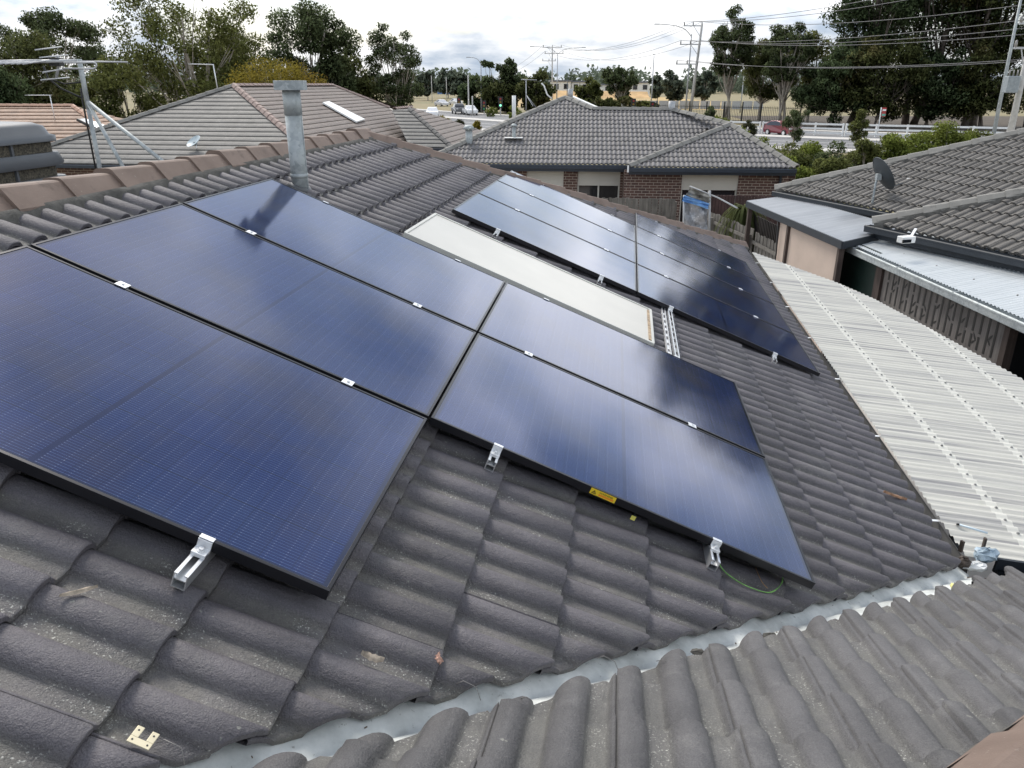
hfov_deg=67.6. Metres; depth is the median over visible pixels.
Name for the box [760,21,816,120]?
gum tree
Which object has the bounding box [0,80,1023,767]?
tiled house
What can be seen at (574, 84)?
distant house
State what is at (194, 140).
satellite dish
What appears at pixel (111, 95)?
gum tree
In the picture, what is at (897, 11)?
gum tree
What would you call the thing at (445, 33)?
sky
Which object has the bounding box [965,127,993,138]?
shrub
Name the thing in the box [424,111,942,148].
road
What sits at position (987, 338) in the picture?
patterned screen
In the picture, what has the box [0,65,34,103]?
dark tree
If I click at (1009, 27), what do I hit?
gum tree
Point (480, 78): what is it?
street lamp
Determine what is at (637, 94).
earth bank
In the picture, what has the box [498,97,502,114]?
traffic light
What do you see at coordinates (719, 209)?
brown sheet fence
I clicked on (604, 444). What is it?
photovoltaic module
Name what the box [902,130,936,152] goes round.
shrub
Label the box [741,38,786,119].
gum tree
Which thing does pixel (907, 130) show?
rail fence
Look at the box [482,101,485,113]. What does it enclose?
traffic light
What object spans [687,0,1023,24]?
power line
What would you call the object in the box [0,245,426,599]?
photovoltaic module
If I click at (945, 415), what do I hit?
patio roof
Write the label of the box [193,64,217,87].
roof antenna
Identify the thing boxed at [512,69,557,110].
street tree
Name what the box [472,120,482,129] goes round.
verge shrub
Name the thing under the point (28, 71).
gum tree
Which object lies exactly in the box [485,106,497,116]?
verge shrub
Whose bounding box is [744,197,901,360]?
verandah roof
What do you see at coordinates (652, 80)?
street lamp
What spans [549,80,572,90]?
distant house
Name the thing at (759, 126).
rail fence
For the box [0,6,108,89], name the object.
gum tree
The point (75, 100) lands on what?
dark tree
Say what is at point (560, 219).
photovoltaic module
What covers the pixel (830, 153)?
shrub
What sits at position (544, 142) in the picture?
brick house
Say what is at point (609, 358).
photovoltaic module
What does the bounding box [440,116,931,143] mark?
median kerb
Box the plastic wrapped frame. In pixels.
[682,186,737,230]
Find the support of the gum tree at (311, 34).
on the ground at (419, 102)
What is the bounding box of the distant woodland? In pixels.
[22,64,1021,93]
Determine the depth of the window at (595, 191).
25.81 m
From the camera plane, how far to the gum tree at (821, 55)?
100.67 m
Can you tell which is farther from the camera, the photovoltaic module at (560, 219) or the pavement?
the pavement
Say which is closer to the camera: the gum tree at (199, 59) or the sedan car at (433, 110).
the gum tree at (199, 59)
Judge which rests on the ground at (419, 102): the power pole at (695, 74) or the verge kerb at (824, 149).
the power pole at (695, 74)
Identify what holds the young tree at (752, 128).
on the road
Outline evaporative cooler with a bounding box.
[0,121,65,183]
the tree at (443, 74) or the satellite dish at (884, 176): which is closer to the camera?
the satellite dish at (884, 176)
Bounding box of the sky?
[0,0,1023,85]
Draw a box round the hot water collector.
[403,213,654,345]
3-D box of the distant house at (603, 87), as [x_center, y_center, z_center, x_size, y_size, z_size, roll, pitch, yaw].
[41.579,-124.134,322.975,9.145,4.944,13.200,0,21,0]
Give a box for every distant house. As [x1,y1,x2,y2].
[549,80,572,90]
[571,81,585,89]
[600,84,615,90]
[629,81,649,94]
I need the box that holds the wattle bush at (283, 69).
[222,55,327,84]
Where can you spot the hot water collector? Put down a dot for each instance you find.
(513, 266)
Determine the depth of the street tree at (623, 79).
147.53 m
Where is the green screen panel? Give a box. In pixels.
[839,244,881,298]
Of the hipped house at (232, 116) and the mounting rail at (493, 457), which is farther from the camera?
the hipped house at (232, 116)
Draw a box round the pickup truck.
[451,103,465,113]
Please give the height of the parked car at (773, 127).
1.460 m
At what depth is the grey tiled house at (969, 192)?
14.40 m
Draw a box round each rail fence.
[731,121,760,133]
[761,121,844,135]
[844,123,1007,136]
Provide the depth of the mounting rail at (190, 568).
1.99 m
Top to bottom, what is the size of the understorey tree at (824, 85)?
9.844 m
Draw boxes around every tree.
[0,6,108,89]
[0,27,74,103]
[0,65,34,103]
[41,75,116,115]
[75,56,169,118]
[91,0,279,106]
[183,35,259,84]
[258,0,364,92]
[315,52,382,101]
[362,22,425,105]
[414,70,442,100]
[435,66,457,97]
[449,71,469,94]
[456,74,483,111]
[475,60,512,110]
[478,81,518,112]
[496,57,525,102]
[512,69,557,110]
[573,76,603,105]
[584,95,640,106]
[601,66,639,98]
[636,100,659,106]
[648,74,664,100]
[660,69,685,100]
[690,70,720,100]
[703,105,717,116]
[708,3,758,119]
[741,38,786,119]
[741,119,758,135]
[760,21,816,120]
[780,109,810,142]
[784,29,839,122]
[787,43,879,126]
[818,0,923,124]
[832,34,939,127]
[846,109,870,142]
[871,0,1000,123]
[882,42,987,124]
[931,0,1023,125]
[934,36,1023,126]
[982,0,1023,126]
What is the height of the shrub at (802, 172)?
2.921 m
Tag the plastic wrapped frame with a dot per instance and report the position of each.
(696, 209)
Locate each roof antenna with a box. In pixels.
[28,95,54,119]
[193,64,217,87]
[521,79,535,109]
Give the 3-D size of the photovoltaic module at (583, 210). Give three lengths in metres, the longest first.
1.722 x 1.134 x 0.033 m
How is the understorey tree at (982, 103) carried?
on the tree bed
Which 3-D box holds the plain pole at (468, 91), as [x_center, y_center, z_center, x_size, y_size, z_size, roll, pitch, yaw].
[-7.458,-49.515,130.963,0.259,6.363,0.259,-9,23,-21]
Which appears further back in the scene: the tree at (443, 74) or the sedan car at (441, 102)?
the tree at (443, 74)
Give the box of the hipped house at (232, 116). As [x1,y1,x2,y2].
[51,83,406,175]
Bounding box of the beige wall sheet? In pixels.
[772,221,836,351]
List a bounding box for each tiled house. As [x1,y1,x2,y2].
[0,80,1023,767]
[771,128,1023,379]
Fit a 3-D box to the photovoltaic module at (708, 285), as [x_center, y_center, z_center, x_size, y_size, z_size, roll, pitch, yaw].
[2.109,-1.038,8.160,1.722,0.036,1.134,24,22,-1]
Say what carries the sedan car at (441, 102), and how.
on the ground at (419, 102)
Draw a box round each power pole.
[542,45,563,99]
[676,22,702,111]
[1007,15,1023,130]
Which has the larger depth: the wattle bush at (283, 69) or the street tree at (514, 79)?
the street tree at (514, 79)
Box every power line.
[545,22,700,59]
[678,59,1023,67]
[681,20,1023,45]
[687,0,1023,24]
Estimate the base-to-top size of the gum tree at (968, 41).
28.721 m
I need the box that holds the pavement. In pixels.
[418,109,921,133]
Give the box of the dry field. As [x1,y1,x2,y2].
[487,97,722,109]
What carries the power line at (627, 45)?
attached to the power pole at (552, 53)
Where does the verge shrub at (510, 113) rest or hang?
on the ground at (419, 102)
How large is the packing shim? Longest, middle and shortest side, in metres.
0.050 x 0.042 x 0.004 m
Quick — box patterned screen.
[874,267,1018,370]
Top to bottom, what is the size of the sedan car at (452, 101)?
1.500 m
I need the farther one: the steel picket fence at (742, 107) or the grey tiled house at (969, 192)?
the steel picket fence at (742, 107)
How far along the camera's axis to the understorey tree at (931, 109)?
89.97 m
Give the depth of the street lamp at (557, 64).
151.84 m
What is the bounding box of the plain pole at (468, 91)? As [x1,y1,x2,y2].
[467,75,469,114]
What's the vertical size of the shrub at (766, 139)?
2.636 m
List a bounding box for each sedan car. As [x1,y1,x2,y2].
[426,107,438,115]
[434,99,448,105]
[448,99,462,104]
[462,105,477,114]
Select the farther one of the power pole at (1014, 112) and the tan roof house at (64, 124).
the power pole at (1014, 112)
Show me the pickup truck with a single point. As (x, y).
(456, 107)
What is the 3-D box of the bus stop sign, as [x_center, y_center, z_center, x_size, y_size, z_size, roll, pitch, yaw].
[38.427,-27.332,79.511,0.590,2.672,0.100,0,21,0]
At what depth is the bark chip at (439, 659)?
2.09 m
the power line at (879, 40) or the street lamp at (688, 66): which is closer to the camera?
the power line at (879, 40)
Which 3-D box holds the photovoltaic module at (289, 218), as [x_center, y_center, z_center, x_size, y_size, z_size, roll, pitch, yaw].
[-0.914,-0.825,4.669,1.722,0.035,1.134,24,23,-2]
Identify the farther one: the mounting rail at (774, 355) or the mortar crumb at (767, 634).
the mounting rail at (774, 355)
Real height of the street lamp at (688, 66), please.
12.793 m
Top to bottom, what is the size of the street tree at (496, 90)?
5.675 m
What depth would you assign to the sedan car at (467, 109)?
128.81 m
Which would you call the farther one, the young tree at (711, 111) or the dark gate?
the young tree at (711, 111)
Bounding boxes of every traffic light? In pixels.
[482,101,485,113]
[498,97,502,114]
[631,99,635,106]
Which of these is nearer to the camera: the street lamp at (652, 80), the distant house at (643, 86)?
the street lamp at (652, 80)
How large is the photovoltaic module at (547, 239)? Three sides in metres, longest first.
1.722 x 1.134 x 0.033 m
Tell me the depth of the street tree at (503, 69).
138.01 m
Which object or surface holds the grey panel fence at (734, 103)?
on the dry field
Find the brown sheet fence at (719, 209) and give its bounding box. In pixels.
[688,195,834,226]
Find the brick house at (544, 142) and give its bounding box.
[440,89,799,221]
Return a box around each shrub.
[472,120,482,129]
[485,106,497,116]
[507,105,521,117]
[714,116,729,122]
[754,136,782,152]
[775,140,813,168]
[784,153,815,196]
[797,140,825,166]
[805,156,852,202]
[806,140,855,167]
[842,137,886,165]
[864,132,917,162]
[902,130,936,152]
[925,120,978,147]
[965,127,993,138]
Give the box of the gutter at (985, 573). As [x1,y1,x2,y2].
[827,359,994,577]
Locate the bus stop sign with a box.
[877,108,886,132]
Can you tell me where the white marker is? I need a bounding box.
[956,523,987,533]
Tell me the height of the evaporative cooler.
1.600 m
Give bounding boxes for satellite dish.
[187,135,199,148]
[871,157,909,203]
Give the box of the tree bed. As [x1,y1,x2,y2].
[731,116,1023,133]
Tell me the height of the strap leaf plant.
2.157 m
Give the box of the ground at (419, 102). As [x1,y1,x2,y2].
[33,86,1023,212]
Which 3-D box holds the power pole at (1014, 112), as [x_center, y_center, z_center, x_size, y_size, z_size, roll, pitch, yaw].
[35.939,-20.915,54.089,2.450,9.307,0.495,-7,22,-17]
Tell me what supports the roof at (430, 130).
on the ground at (419, 102)
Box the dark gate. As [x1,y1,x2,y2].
[752,214,779,254]
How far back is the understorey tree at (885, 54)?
89.00 m
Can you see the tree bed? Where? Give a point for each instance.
(988, 121)
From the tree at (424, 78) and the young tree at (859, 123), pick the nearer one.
the young tree at (859, 123)
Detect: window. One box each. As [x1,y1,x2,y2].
[577,185,619,200]
[679,190,736,221]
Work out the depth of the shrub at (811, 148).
36.08 m
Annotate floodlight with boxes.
[897,228,916,243]
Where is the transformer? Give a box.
[1001,70,1020,92]
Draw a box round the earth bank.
[553,90,648,97]
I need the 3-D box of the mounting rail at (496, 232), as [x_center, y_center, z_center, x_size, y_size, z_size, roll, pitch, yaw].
[0.070,-1.894,8.127,0.138,0.132,3.599,24,23,-1]
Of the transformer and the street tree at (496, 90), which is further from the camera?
the street tree at (496, 90)
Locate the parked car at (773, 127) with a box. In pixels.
[763,120,801,134]
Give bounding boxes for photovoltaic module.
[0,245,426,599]
[30,203,475,421]
[183,178,504,334]
[429,333,815,588]
[451,193,636,293]
[478,180,635,262]
[478,282,764,457]
[498,170,635,241]
[635,213,758,280]
[635,226,773,303]
[636,243,793,333]
[636,264,819,375]
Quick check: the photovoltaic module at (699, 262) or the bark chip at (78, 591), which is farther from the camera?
the photovoltaic module at (699, 262)
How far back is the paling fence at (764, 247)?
17.13 m
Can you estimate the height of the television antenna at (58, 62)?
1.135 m
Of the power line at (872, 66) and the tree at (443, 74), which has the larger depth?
the tree at (443, 74)
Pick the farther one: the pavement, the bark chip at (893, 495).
the pavement
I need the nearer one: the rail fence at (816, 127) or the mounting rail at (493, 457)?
the mounting rail at (493, 457)
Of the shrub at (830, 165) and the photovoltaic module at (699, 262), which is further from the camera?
the shrub at (830, 165)
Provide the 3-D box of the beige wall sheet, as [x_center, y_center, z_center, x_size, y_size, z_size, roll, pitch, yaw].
[5.602,-1.833,14.930,0.109,2.380,2.747,-1,21,-3]
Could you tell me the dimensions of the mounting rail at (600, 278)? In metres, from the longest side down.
3.599 x 0.138 x 0.132 m
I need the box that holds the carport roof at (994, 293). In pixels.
[845,231,1023,332]
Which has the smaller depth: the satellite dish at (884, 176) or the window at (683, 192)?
the satellite dish at (884, 176)
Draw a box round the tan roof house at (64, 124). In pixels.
[0,103,122,141]
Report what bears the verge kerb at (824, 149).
on the road
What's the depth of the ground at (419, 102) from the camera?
187.59 m
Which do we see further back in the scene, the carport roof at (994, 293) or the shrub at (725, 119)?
the shrub at (725, 119)
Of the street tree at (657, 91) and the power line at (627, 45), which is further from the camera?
the street tree at (657, 91)
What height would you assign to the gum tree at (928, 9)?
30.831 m
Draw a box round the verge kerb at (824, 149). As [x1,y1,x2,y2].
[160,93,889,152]
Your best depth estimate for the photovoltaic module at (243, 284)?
3.47 m
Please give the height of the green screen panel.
2.250 m
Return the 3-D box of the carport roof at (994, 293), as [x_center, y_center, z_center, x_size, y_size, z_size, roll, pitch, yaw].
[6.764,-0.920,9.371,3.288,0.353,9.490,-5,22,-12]
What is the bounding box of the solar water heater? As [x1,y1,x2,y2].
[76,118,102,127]
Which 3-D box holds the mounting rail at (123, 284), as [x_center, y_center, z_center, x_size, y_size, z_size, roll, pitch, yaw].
[-1.544,-0.563,3.572,0.138,0.132,3.609,24,23,-2]
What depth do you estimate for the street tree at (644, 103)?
158.68 m
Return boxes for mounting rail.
[114,201,328,288]
[170,259,460,590]
[469,298,548,471]
[492,194,532,237]
[596,215,613,285]
[655,221,679,356]
[674,355,721,570]
[718,249,777,363]
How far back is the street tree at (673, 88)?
194.90 m
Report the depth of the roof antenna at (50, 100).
33.76 m
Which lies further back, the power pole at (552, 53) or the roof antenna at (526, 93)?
the power pole at (552, 53)
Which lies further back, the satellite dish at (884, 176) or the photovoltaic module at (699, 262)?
the satellite dish at (884, 176)
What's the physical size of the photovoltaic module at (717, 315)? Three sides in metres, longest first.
1.722 x 1.134 x 0.033 m
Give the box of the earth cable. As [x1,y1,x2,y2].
[719,565,782,592]
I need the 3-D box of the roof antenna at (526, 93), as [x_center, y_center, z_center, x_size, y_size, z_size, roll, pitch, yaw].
[0.639,-10.991,29.042,0.604,1.103,0.920,0,21,0]
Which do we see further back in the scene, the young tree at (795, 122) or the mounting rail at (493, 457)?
the young tree at (795, 122)
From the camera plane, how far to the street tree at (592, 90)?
153.64 m
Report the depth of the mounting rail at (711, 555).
3.12 m
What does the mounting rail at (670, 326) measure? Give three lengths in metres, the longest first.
6.077 x 0.138 x 0.132 m
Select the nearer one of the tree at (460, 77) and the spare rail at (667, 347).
the spare rail at (667, 347)
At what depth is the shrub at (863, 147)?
36.04 m
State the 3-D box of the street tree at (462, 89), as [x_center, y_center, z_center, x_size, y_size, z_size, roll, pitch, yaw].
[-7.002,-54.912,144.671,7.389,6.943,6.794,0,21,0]
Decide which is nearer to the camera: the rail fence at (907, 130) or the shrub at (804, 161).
the shrub at (804, 161)
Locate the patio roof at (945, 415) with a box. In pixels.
[752,252,1023,571]
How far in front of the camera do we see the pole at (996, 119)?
55.37 m
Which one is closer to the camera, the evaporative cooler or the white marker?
the white marker
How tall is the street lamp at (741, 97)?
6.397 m
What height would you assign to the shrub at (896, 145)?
2.839 m
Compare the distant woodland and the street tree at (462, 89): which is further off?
the distant woodland
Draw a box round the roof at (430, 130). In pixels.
[392,105,481,150]
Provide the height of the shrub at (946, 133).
3.235 m
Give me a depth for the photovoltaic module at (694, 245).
10.26 m
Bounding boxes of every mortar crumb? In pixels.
[690,648,703,654]
[763,632,775,637]
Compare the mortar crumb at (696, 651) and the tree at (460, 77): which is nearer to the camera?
the mortar crumb at (696, 651)
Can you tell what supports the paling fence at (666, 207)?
on the ground at (419, 102)
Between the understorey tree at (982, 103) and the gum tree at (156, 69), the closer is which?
the gum tree at (156, 69)
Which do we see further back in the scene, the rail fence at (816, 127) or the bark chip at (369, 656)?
the rail fence at (816, 127)
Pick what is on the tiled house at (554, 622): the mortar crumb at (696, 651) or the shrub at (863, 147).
the mortar crumb at (696, 651)
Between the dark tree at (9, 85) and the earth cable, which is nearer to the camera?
the earth cable
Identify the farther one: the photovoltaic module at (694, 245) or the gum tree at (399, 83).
the gum tree at (399, 83)
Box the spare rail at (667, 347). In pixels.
[661,308,671,353]
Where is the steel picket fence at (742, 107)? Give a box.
[656,101,801,123]
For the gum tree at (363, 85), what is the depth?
60.00 m
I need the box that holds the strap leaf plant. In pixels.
[714,203,766,250]
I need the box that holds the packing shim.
[126,725,159,750]
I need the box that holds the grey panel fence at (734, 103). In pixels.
[621,101,762,108]
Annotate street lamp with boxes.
[466,57,481,112]
[530,46,585,97]
[651,54,653,101]
[654,24,691,110]
[740,77,743,112]
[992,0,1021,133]
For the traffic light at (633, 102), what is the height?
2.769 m
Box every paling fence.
[602,197,676,220]
[707,212,753,252]
[751,232,775,281]
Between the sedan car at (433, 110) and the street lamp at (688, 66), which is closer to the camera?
the street lamp at (688, 66)
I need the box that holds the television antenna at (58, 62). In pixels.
[0,46,163,168]
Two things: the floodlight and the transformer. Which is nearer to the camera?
the floodlight
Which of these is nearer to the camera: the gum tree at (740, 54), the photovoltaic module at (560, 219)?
the photovoltaic module at (560, 219)
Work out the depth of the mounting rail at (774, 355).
6.56 m
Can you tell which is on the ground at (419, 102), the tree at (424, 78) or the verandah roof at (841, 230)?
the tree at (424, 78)
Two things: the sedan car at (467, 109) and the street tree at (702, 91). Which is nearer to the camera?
the sedan car at (467, 109)
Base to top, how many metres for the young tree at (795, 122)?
3.241 m
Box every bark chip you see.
[59,585,97,596]
[361,650,384,662]
[435,652,443,664]
[883,490,907,500]

